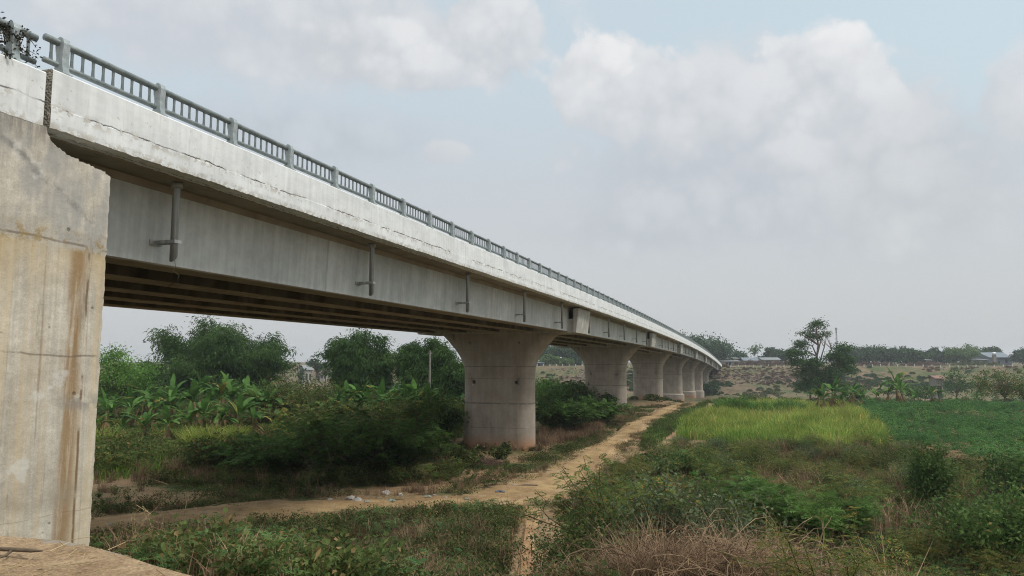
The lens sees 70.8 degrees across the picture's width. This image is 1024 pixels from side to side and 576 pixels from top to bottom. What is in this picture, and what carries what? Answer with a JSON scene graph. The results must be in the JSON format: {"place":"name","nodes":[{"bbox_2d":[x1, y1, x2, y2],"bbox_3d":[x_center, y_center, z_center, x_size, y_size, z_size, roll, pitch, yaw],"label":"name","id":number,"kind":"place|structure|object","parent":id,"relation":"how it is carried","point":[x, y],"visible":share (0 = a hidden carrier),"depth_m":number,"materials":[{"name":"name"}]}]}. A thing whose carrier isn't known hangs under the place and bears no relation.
{"place":"outdoors","nodes":[
{"label":"outdoors","id":0,"kind":"place"},
{"bbox_2d":[93,404,664,519],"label":"dry grass","id":1,"kind":"structure","parent":0,"point":[548,436],"depth_m":36.24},
{"bbox_2d":[90,403,681,537],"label":"dirt track","id":2,"kind":"structure","parent":0,"point":[518,492],"depth_m":30.07,"materials":[{"name":"soil"}]},
{"bbox_2d":[0,0,1023,361],"label":"sky","id":3,"kind":"structure","parent":0,"point":[746,172],"materials":[{"name":"white"}]},
{"bbox_2d":[90,362,1023,575],"bbox_3d":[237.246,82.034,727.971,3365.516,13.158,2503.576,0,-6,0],"label":"ground","id":4,"kind":"structure","parent":0,"point":[744,387],"depth_m":50.04,"materials":[{"name":"soil"}]},
{"bbox_2d":[0,536,190,575],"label":"concrete ledge","id":5,"kind":"object","parent":4,"relation":"on","point":[104,559],"visible":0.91,"depth_m":5.73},
{"bbox_2d":[0,547,42,557],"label":"dry stick","id":6,"kind":"object","parent":5,"relation":"on","point":[9,550],"visible":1,"depth_m":5.80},
{"bbox_2d":[0,536,181,575],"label":"straw litter","id":7,"kind":"object","parent":5,"relation":"on","point":[69,561],"visible":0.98,"depth_m":5.48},
{"bbox_2d":[95,424,132,442],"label":"grass clump","id":8,"kind":"object","parent":4,"relation":"on","point":[105,433],"visible":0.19,"depth_m":42.69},
{"bbox_2d":[97,387,131,428],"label":"banana plant","id":9,"kind":"object","parent":4,"relation":"on","point":[105,404],"visible":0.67,"depth_m":61.33,"materials":[{"name":"green plant"}]},
{"bbox_2d":[107,386,147,427],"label":"banana plant","id":10,"kind":"object","parent":4,"relation":"on","point":[129,410],"visible":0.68,"depth_m":62.98,"materials":[{"name":"green plant"}]},
{"bbox_2d":[98,342,169,407],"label":"tree","id":11,"kind":"object","parent":4,"relation":"on","point":[121,375],"visible":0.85,"depth_m":78.63,"materials":[{"name":"green plant"}]},
{"bbox_2d":[94,422,175,469],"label":"shrub","id":12,"kind":"object","parent":4,"relation":"on","point":[101,447],"visible":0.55,"depth_m":37.92,"materials":[{"name":"green plant"}]},
{"bbox_2d":[118,407,171,438],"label":"banana plant","id":13,"kind":"object","parent":4,"relation":"on","point":[148,415],"visible":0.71,"depth_m":52.50,"materials":[{"name":"green plant"}]},
{"bbox_2d":[126,380,165,416],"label":"banana plant","id":14,"kind":"object","parent":4,"relation":"on","point":[143,395],"visible":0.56,"depth_m":75.22,"materials":[{"name":"green plant"}]},
{"bbox_2d":[133,358,175,402],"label":"tree","id":15,"kind":"object","parent":4,"relation":"on","point":[162,381],"visible":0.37,"depth_m":89.00,"materials":[{"name":"green plant"}]},
{"bbox_2d":[132,386,178,429],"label":"banana plant","id":16,"kind":"object","parent":4,"relation":"on","point":[149,395],"visible":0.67,"depth_m":62.14,"materials":[{"name":"green plant"}]},
{"bbox_2d":[137,386,188,426],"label":"banana plant","id":17,"kind":"object","parent":4,"relation":"on","point":[172,392],"visible":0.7,"depth_m":63.08,"materials":[{"name":"green plant"}]},
{"bbox_2d":[141,404,192,440],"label":"banana plant","id":18,"kind":"object","parent":4,"relation":"on","point":[166,414],"visible":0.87,"depth_m":51.80,"materials":[{"name":"green plant"}]},
{"bbox_2d":[150,373,197,411],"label":"banana plant","id":19,"kind":"object","parent":4,"relation":"on","point":[172,386],"visible":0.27,"depth_m":77.66,"materials":[{"name":"green plant"}]},
{"bbox_2d":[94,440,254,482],"bbox_3d":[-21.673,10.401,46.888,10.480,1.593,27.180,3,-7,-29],"label":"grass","id":20,"kind":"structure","parent":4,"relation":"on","point":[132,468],"depth_m":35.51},
{"bbox_2d":[166,379,217,426],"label":"banana plant","id":21,"kind":"object","parent":4,"relation":"on","point":[193,392],"visible":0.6,"depth_m":63.74,"materials":[{"name":"green plant"}]},
{"bbox_2d":[170,401,213,433],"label":"banana plant","id":22,"kind":"object","parent":4,"relation":"on","point":[192,413],"visible":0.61,"depth_m":54.27,"materials":[{"name":"green plant"}]},
{"bbox_2d":[177,370,219,407],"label":"banana plant","id":23,"kind":"object","parent":4,"relation":"on","point":[206,379],"visible":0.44,"depth_m":77.20,"materials":[{"name":"green plant"}]},
{"bbox_2d":[172,389,231,431],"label":"banana plant","id":24,"kind":"object","parent":4,"relation":"on","point":[203,404],"visible":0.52,"depth_m":54.98,"materials":[{"name":"green plant"}]},
{"bbox_2d":[171,420,235,442],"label":"grass clump","id":25,"kind":"object","parent":4,"relation":"on","point":[195,434],"visible":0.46,"depth_m":47.89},
{"bbox_2d":[184,374,245,426],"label":"banana plant","id":26,"kind":"object","parent":4,"relation":"on","point":[220,391],"visible":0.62,"depth_m":63.33,"materials":[{"name":"green plant"}]},
{"bbox_2d":[198,402,238,429],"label":"banana plant","id":27,"kind":"object","parent":4,"relation":"on","point":[224,410],"visible":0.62,"depth_m":54.19,"materials":[{"name":"green plant"}]},
{"bbox_2d":[143,315,302,395],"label":"tree","id":28,"kind":"object","parent":4,"relation":"on","point":[239,357],"visible":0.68,"depth_m":94.64,"materials":[{"name":"green plant"}]},
{"bbox_2d":[166,426,282,471],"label":"shrub","id":29,"kind":"object","parent":4,"relation":"on","point":[214,460],"visible":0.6,"depth_m":37.01,"materials":[{"name":"green plant"}]},
{"bbox_2d":[214,424,251,437],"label":"grass clump","id":30,"kind":"object","parent":4,"relation":"on","point":[234,429],"visible":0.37,"depth_m":53.76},
{"bbox_2d":[203,371,262,423],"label":"banana plant","id":31,"kind":"object","parent":4,"relation":"on","point":[229,386],"visible":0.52,"depth_m":65.01,"materials":[{"name":"green plant"}]},
{"bbox_2d":[208,393,263,429],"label":"banana plant","id":32,"kind":"object","parent":4,"relation":"on","point":[240,406],"visible":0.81,"depth_m":55.27,"materials":[{"name":"green plant"}]},
{"bbox_2d":[235,402,271,433],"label":"banana plant","id":33,"kind":"object","parent":4,"relation":"on","point":[254,414],"visible":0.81,"depth_m":56.07,"materials":[{"name":"green plant"}]},
{"bbox_2d":[234,384,277,425],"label":"banana plant","id":34,"kind":"object","parent":4,"relation":"on","point":[253,392],"visible":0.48,"depth_m":64.04,"materials":[{"name":"green plant"}]},
{"bbox_2d":[245,384,291,422],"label":"banana plant","id":35,"kind":"object","parent":4,"relation":"on","point":[266,393],"visible":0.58,"depth_m":64.67,"materials":[{"name":"green plant"}]},
{"bbox_2d":[199,425,348,474],"bbox_3d":[-11.974,8.311,36.236,7.754,2.599,6.383,0,-6,0],"label":"shrub","id":36,"kind":"object","parent":4,"relation":"on","point":[274,455],"visible":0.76,"depth_m":35.70,"materials":[{"name":"green plant"}]},
{"bbox_2d":[96,381,464,442],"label":"undergrowth","id":37,"kind":"object","parent":4,"relation":"on","point":[271,427],"visible":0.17,"depth_m":70.06,"materials":[{"name":"green plant"}]},
{"bbox_2d":[93,426,472,490],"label":"weeds","id":38,"kind":"object","parent":4,"relation":"on","point":[371,470],"visible":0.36,"depth_m":34.92,"materials":[{"name":"green plant"}]},
{"bbox_2d":[244,367,354,419],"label":"shrub","id":39,"kind":"object","parent":4,"relation":"on","point":[306,397],"visible":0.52,"depth_m":66.06,"materials":[{"name":"green plant"}]},
{"bbox_2d":[89,480,525,575],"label":"weeds","id":40,"kind":"object","parent":4,"relation":"on","point":[457,540],"visible":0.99,"depth_m":12.37,"materials":[{"name":"green plant"}]},
{"bbox_2d":[258,395,361,436],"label":"shrub","id":41,"kind":"object","parent":4,"relation":"on","point":[332,411],"visible":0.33,"depth_m":51.85,"materials":[{"name":"green plant"}]},
{"bbox_2d":[305,352,325,386],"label":"tree","id":42,"kind":"object","parent":4,"relation":"on","point":[317,366],"visible":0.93,"depth_m":242.86,"materials":[{"name":"green plant"}]},
{"bbox_2d":[310,381,355,408],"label":"banana plant","id":43,"kind":"object","parent":4,"relation":"on","point":[337,397],"visible":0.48,"depth_m":64.97,"materials":[{"name":"green plant"}]},
{"bbox_2d":[323,380,361,413],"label":"banana plant","id":44,"kind":"object","parent":4,"relation":"on","point":[344,393],"visible":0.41,"depth_m":66.23,"materials":[{"name":"green plant"}]},
{"bbox_2d":[276,405,424,479],"bbox_3d":[-8.307,7.833,36.405,7.626,3.712,8.739,0,-6,0],"label":"shrub","id":45,"kind":"object","parent":4,"relation":"on","point":[352,451],"visible":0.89,"depth_m":35.53,"materials":[{"name":"green plant"}]},
{"bbox_2d":[316,328,400,393],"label":"tree","id":46,"kind":"object","parent":4,"relation":"on","point":[352,360],"visible":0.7,"depth_m":93.04,"materials":[{"name":"green plant"}]},
{"bbox_2d":[339,379,378,413],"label":"banana plant","id":47,"kind":"object","parent":4,"relation":"on","point":[352,388],"visible":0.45,"depth_m":67.03,"materials":[{"name":"green plant"}]},
{"bbox_2d":[0,18,721,545],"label":"bridge","id":48,"kind":"structure","parent":4,"relation":"on","point":[108,200],"depth_m":15.75,"materials":[{"name":"grey concrete"}]},
{"bbox_2d":[0,12,42,67],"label":"creeper","id":49,"kind":"object","parent":48,"relation":"attached to","point":[4,29],"visible":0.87,"depth_m":10.72,"materials":[{"name":"green plant"}]},
{"bbox_2d":[355,378,402,417],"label":"banana plant","id":50,"kind":"object","parent":4,"relation":"on","point":[380,391],"visible":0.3,"depth_m":66.66,"materials":[{"name":"green plant"}]},
{"bbox_2d":[331,390,448,437],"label":"shrub","id":51,"kind":"object","parent":4,"relation":"on","point":[393,414],"visible":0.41,"depth_m":49.98,"materials":[{"name":"green plant"}]},
{"bbox_2d":[89,401,694,545],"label":"turf","id":52,"kind":"structure","parent":4,"relation":"on","point":[581,443],"depth_m":32.73,"materials":[{"name":"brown plant"}]},
{"bbox_2d":[347,411,460,472],"bbox_3d":[-5.633,8.062,37.092,6.144,3.271,5.597,-5,-7,39],"label":"shrub","id":53,"kind":"object","parent":4,"relation":"on","point":[409,449],"visible":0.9,"depth_m":36.32,"materials":[{"name":"green plant"}]},
{"bbox_2d":[385,381,424,403],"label":"banana plant","id":54,"kind":"object","parent":4,"relation":"on","point":[412,392],"visible":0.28,"depth_m":62.95,"materials":[{"name":"green plant"}]},
{"bbox_2d":[365,387,464,431],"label":"shrub","id":55,"kind":"object","parent":4,"relation":"on","point":[453,404],"visible":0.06,"depth_m":60.86,"materials":[{"name":"green plant"}]},
{"bbox_2d":[375,336,464,399],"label":"tree","id":56,"kind":"object","parent":4,"relation":"on","point":[410,362],"visible":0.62,"depth_m":89.72,"materials":[{"name":"green plant"}]},
{"bbox_2d":[397,388,469,444],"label":"shrub","id":57,"kind":"object","parent":4,"relation":"on","point":[450,414],"visible":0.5,"depth_m":50.21,"materials":[{"name":"green plant"}]},
{"bbox_2d":[431,443,488,467],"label":"shrub","id":58,"kind":"object","parent":4,"relation":"on","point":[468,454],"visible":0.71,"depth_m":41.02,"materials":[{"name":"green plant"}]},
{"bbox_2d":[467,455,509,468],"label":"bush","id":59,"kind":"object","parent":4,"relation":"on","point":[492,462],"visible":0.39,"depth_m":41.59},
{"bbox_2d":[487,440,516,458],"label":"shrub","id":60,"kind":"object","parent":4,"relation":"on","point":[501,452],"visible":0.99,"depth_m":44.83,"materials":[{"name":"green plant"}]},
{"bbox_2d":[517,506,542,575],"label":"footpath","id":61,"kind":"structure","parent":4,"relation":"on","point":[533,526],"depth_m":21.70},
{"bbox_2d":[538,353,559,365],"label":"tree","id":62,"kind":"object","parent":4,"relation":"on","point":[550,359],"visible":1,"depth_m":345.91,"materials":[{"name":"green plant"}]},
{"bbox_2d":[535,373,574,407],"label":"shrub","id":63,"kind":"object","parent":4,"relation":"on","point":[546,385],"visible":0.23,"depth_m":98.65,"materials":[{"name":"green plant"}]},
{"bbox_2d":[535,394,607,429],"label":"shrub","id":64,"kind":"object","parent":4,"relation":"on","point":[565,414],"visible":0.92,"depth_m":59.87,"materials":[{"name":"green plant"}]},
{"bbox_2d":[535,377,607,407],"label":"shrub","id":65,"kind":"object","parent":4,"relation":"on","point":[573,392],"visible":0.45,"depth_m":88.64,"materials":[{"name":"green plant"}]},
{"bbox_2d":[457,400,685,451],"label":"weeds","id":66,"kind":"object","parent":4,"relation":"on","point":[536,447],"visible":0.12,"depth_m":49.33,"materials":[{"name":"green plant"}]},
{"bbox_2d":[507,493,657,572],"bbox_3d":[1.630,5.278,14.559,3.370,2.306,3.111,1,-6,-14],"label":"shrub","id":67,"kind":"object","parent":4,"relation":"on","point":[564,548],"visible":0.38,"depth_m":14.41,"materials":[{"name":"green plant"}]},
{"bbox_2d":[563,395,632,424],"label":"shrub","id":68,"kind":"object","parent":4,"relation":"on","point":[612,411],"visible":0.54,"depth_m":66.14,"materials":[{"name":"green plant"}]},
{"bbox_2d":[515,550,723,575],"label":"weeds","id":69,"kind":"object","parent":4,"relation":"on","point":[581,572],"visible":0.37,"depth_m":9.95,"materials":[{"name":"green plant"}]},
{"bbox_2d":[504,453,746,556],"bbox_3d":[2.388,5.110,15.514,3.864,3.123,4.454,4,-7,-35],"label":"shrub","id":70,"kind":"object","parent":4,"relation":"on","point":[589,488],"visible":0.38,"depth_m":15.41,"materials":[{"name":"green plant"}]},
{"bbox_2d":[291,365,1023,404],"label":"scrub","id":71,"kind":"object","parent":4,"relation":"on","point":[868,383],"visible":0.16,"depth_m":271.62,"materials":[{"name":"green plant"}]},
{"bbox_2d":[634,398,715,450],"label":"grass","id":72,"kind":"structure","parent":4,"relation":"on","point":[661,428],"depth_m":60.68,"materials":[{"name":"green plant"}]},
{"bbox_2d":[639,446,737,484],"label":"shrub","id":73,"kind":"object","parent":4,"relation":"on","point":[673,457],"visible":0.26,"depth_m":36.87,"materials":[{"name":"green plant"}]},
{"bbox_2d":[577,449,807,551],"bbox_3d":[3.572,5.052,14.762,4.548,3.254,4.969,0,-6,0],"label":"shrub","id":74,"kind":"object","parent":4,"relation":"on","point":[693,508],"visible":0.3,"depth_m":14.92,"materials":[{"name":"green plant"}]},
{"bbox_2d":[500,500,893,575],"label":"dead grass","id":75,"kind":"structure","parent":4,"relation":"on","point":[706,560],"depth_m":9.48,"materials":[{"name":"plant"}]},
{"bbox_2d":[703,381,720,395],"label":"shrub","id":76,"kind":"object","parent":4,"relation":"on","point":[710,388],"visible":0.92,"depth_m":257.80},
{"bbox_2d":[691,331,737,361],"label":"tree","id":77,"kind":"object","parent":4,"relation":"on","point":[705,341],"visible":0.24,"depth_m":360.84,"materials":[{"name":"green plant"}]},
{"bbox_2d":[702,337,740,360],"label":"tree","id":78,"kind":"object","parent":4,"relation":"on","point":[723,350],"visible":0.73,"depth_m":355.98,"materials":[{"name":"green plant"}]},
{"bbox_2d":[710,394,756,410],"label":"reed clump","id":79,"kind":"object","parent":4,"relation":"on","point":[733,401],"visible":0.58,"depth_m":84.11,"materials":[{"name":"green plant"}]},
{"bbox_2d":[686,469,805,521],"bbox_3d":[7.693,7.078,23.829,3.904,1.801,4.368,-1,-6,14],"label":"shrub","id":80,"kind":"object","parent":4,"relation":"on","point":[747,490],"visible":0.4,"depth_m":24.05,"materials":[{"name":"green plant"}]},
{"bbox_2d":[539,368,1023,383],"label":"rubble","id":81,"kind":"object","parent":4,"relation":"on","point":[582,371],"visible":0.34,"depth_m":296.59,"materials":[{"name":"stone"}]},
{"bbox_2d":[542,426,1023,575],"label":"undergrowth","id":82,"kind":"object","parent":4,"relation":"on","point":[863,459],"visible":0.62,"depth_m":26.12,"materials":[{"name":"green plant"}]},
{"bbox_2d":[674,394,892,448],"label":"tall grass","id":83,"kind":"structure","parent":4,"relation":"on","point":[821,422],"depth_m":61.94,"materials":[{"name":"plant"}]},
{"bbox_2d":[769,397,810,409],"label":"reed clump","id":84,"kind":"object","parent":4,"relation":"on","point":[781,403],"visible":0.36,"depth_m":88.47,"materials":[{"name":"green plant"}]},
{"bbox_2d":[778,346,832,398],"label":"bushy tree","id":85,"kind":"object","parent":4,"relation":"on","point":[809,382],"visible":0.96,"depth_m":146.38,"materials":[{"name":"green plant"}]},
{"bbox_2d":[788,315,832,398],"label":"forked tree","id":86,"kind":"object","parent":4,"relation":"on","point":[809,335],"visible":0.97,"depth_m":149.29,"materials":[{"name":"green plant"}]},
{"bbox_2d":[742,481,902,543],"bbox_3d":[8.842,6.713,21.434,3.911,1.903,4.206,3,-7,-27],"label":"shrub","id":87,"kind":"object","parent":4,"relation":"on","point":[796,510],"visible":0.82,"depth_m":20.78,"materials":[{"name":"green plant"}]},
{"bbox_2d":[806,383,844,408],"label":"banana plant","id":88,"kind":"object","parent":4,"relation":"on","point":[822,393],"visible":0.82,"depth_m":82.75,"materials":[{"name":"green plant"}]},
{"bbox_2d":[811,373,851,405],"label":"banana plant","id":89,"kind":"object","parent":4,"relation":"on","point":[832,402],"visible":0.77,"depth_m":85.79,"materials":[{"name":"green plant"}]},
{"bbox_2d":[815,341,859,398],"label":"bushy tree","id":90,"kind":"object","parent":4,"relation":"on","point":[844,361],"visible":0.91,"depth_m":145.11,"materials":[{"name":"green plant"}]},
{"bbox_2d":[846,343,884,362],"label":"tree","id":91,"kind":"object","parent":4,"relation":"on","point":[866,353],"visible":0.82,"depth_m":357.03,"materials":[{"name":"green plant"}]},
{"bbox_2d":[877,346,908,364],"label":"tree","id":92,"kind":"object","parent":4,"relation":"on","point":[894,352],"visible":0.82,"depth_m":356.31,"materials":[{"name":"green plant"}]},
{"bbox_2d":[873,366,917,406],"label":"banana plant","id":93,"kind":"object","parent":4,"relation":"on","point":[900,375],"visible":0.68,"depth_m":99.96,"materials":[{"name":"green plant"}]},
{"bbox_2d":[881,375,917,402],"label":"banana plant","id":94,"kind":"object","parent":4,"relation":"on","point":[900,388],"visible":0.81,"depth_m":97.07,"materials":[{"name":"green plant"}]},
{"bbox_2d":[892,345,920,363],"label":"tree","id":95,"kind":"object","parent":4,"relation":"on","point":[911,352],"visible":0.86,"depth_m":354.70,"materials":[{"name":"green plant"}]},
{"bbox_2d":[903,382,935,400],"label":"thorn bush","id":96,"kind":"object","parent":4,"relation":"on","point":[923,389],"visible":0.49,"depth_m":132.90,"materials":[{"name":"green plant"}]},
{"bbox_2d":[896,440,969,504],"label":"shrub","id":97,"kind":"object","parent":4,"relation":"on","point":[925,470],"visible":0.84,"depth_m":26.12,"materials":[{"name":"green plant"}]},
{"bbox_2d":[926,375,944,399],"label":"hut","id":98,"kind":"object","parent":4,"relation":"on","point":[934,380],"visible":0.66,"depth_m":188.51,"materials":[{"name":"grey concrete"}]},
{"bbox_2d":[855,397,1023,463],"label":"cassava crop","id":99,"kind":"object","parent":4,"relation":"on","point":[998,435],"visible":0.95,"depth_m":63.24,"materials":[{"name":"green plant"}]},
{"bbox_2d":[932,366,977,397],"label":"thorn bush","id":100,"kind":"object","parent":4,"relation":"on","point":[959,380],"visible":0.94,"depth_m":128.57,"materials":[{"name":"green plant"}]},
{"bbox_2d":[942,345,981,364],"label":"tree","id":101,"kind":"object","parent":4,"relation":"on","point":[959,355],"visible":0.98,"depth_m":368.25,"materials":[{"name":"green plant"}]},
{"bbox_2d":[903,461,1023,572],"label":"shrub","id":102,"kind":"object","parent":4,"relation":"on","point":[1001,527],"visible":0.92,"depth_m":18.36,"materials":[{"name":"green plant"}]},
{"bbox_2d":[949,360,1004,365],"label":"brush","id":103,"kind":"object","parent":4,"relation":"on","point":[965,363],"visible":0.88,"depth_m":345.49,"materials":[{"name":"green plant"}]},
{"bbox_2d":[963,369,997,400],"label":"thorn bush","id":104,"kind":"object","parent":4,"relation":"on","point":[979,379],"visible":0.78,"depth_m":116.81,"materials":[{"name":"green plant"}]},
{"bbox_2d":[960,427,1023,503],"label":"shrub","id":105,"kind":"object","parent":4,"relation":"on","point":[1000,469],"visible":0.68,"depth_m":26.74,"materials":[{"name":"green plant"}]},
{"bbox_2d":[974,352,1011,364],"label":"shed","id":106,"kind":"structure","parent":4,"relation":"on","point":[1002,358],"depth_m":371.03,"materials":[{"name":"white metal"}]},
{"bbox_2d":[970,365,1023,401],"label":"thorn bush","id":107,"kind":"object","parent":4,"relation":"on","point":[1001,386],"visible":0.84,"depth_m":104.82,"materials":[{"name":"green plant"}]},
{"bbox_2d":[1004,363,1023,401],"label":"thorn bush","id":108,"kind":"object","parent":4,"relation":"on","point":[1020,390],"visible":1,"depth_m":99.68,"materials":[{"name":"green plant"}]},
{"bbox_2d":[1008,346,1023,364],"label":"tree","id":109,"kind":"object","parent":4,"relation":"on","point":[1016,356],"visible":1,"depth_m":362.34,"materials":[{"name":"green plant"}]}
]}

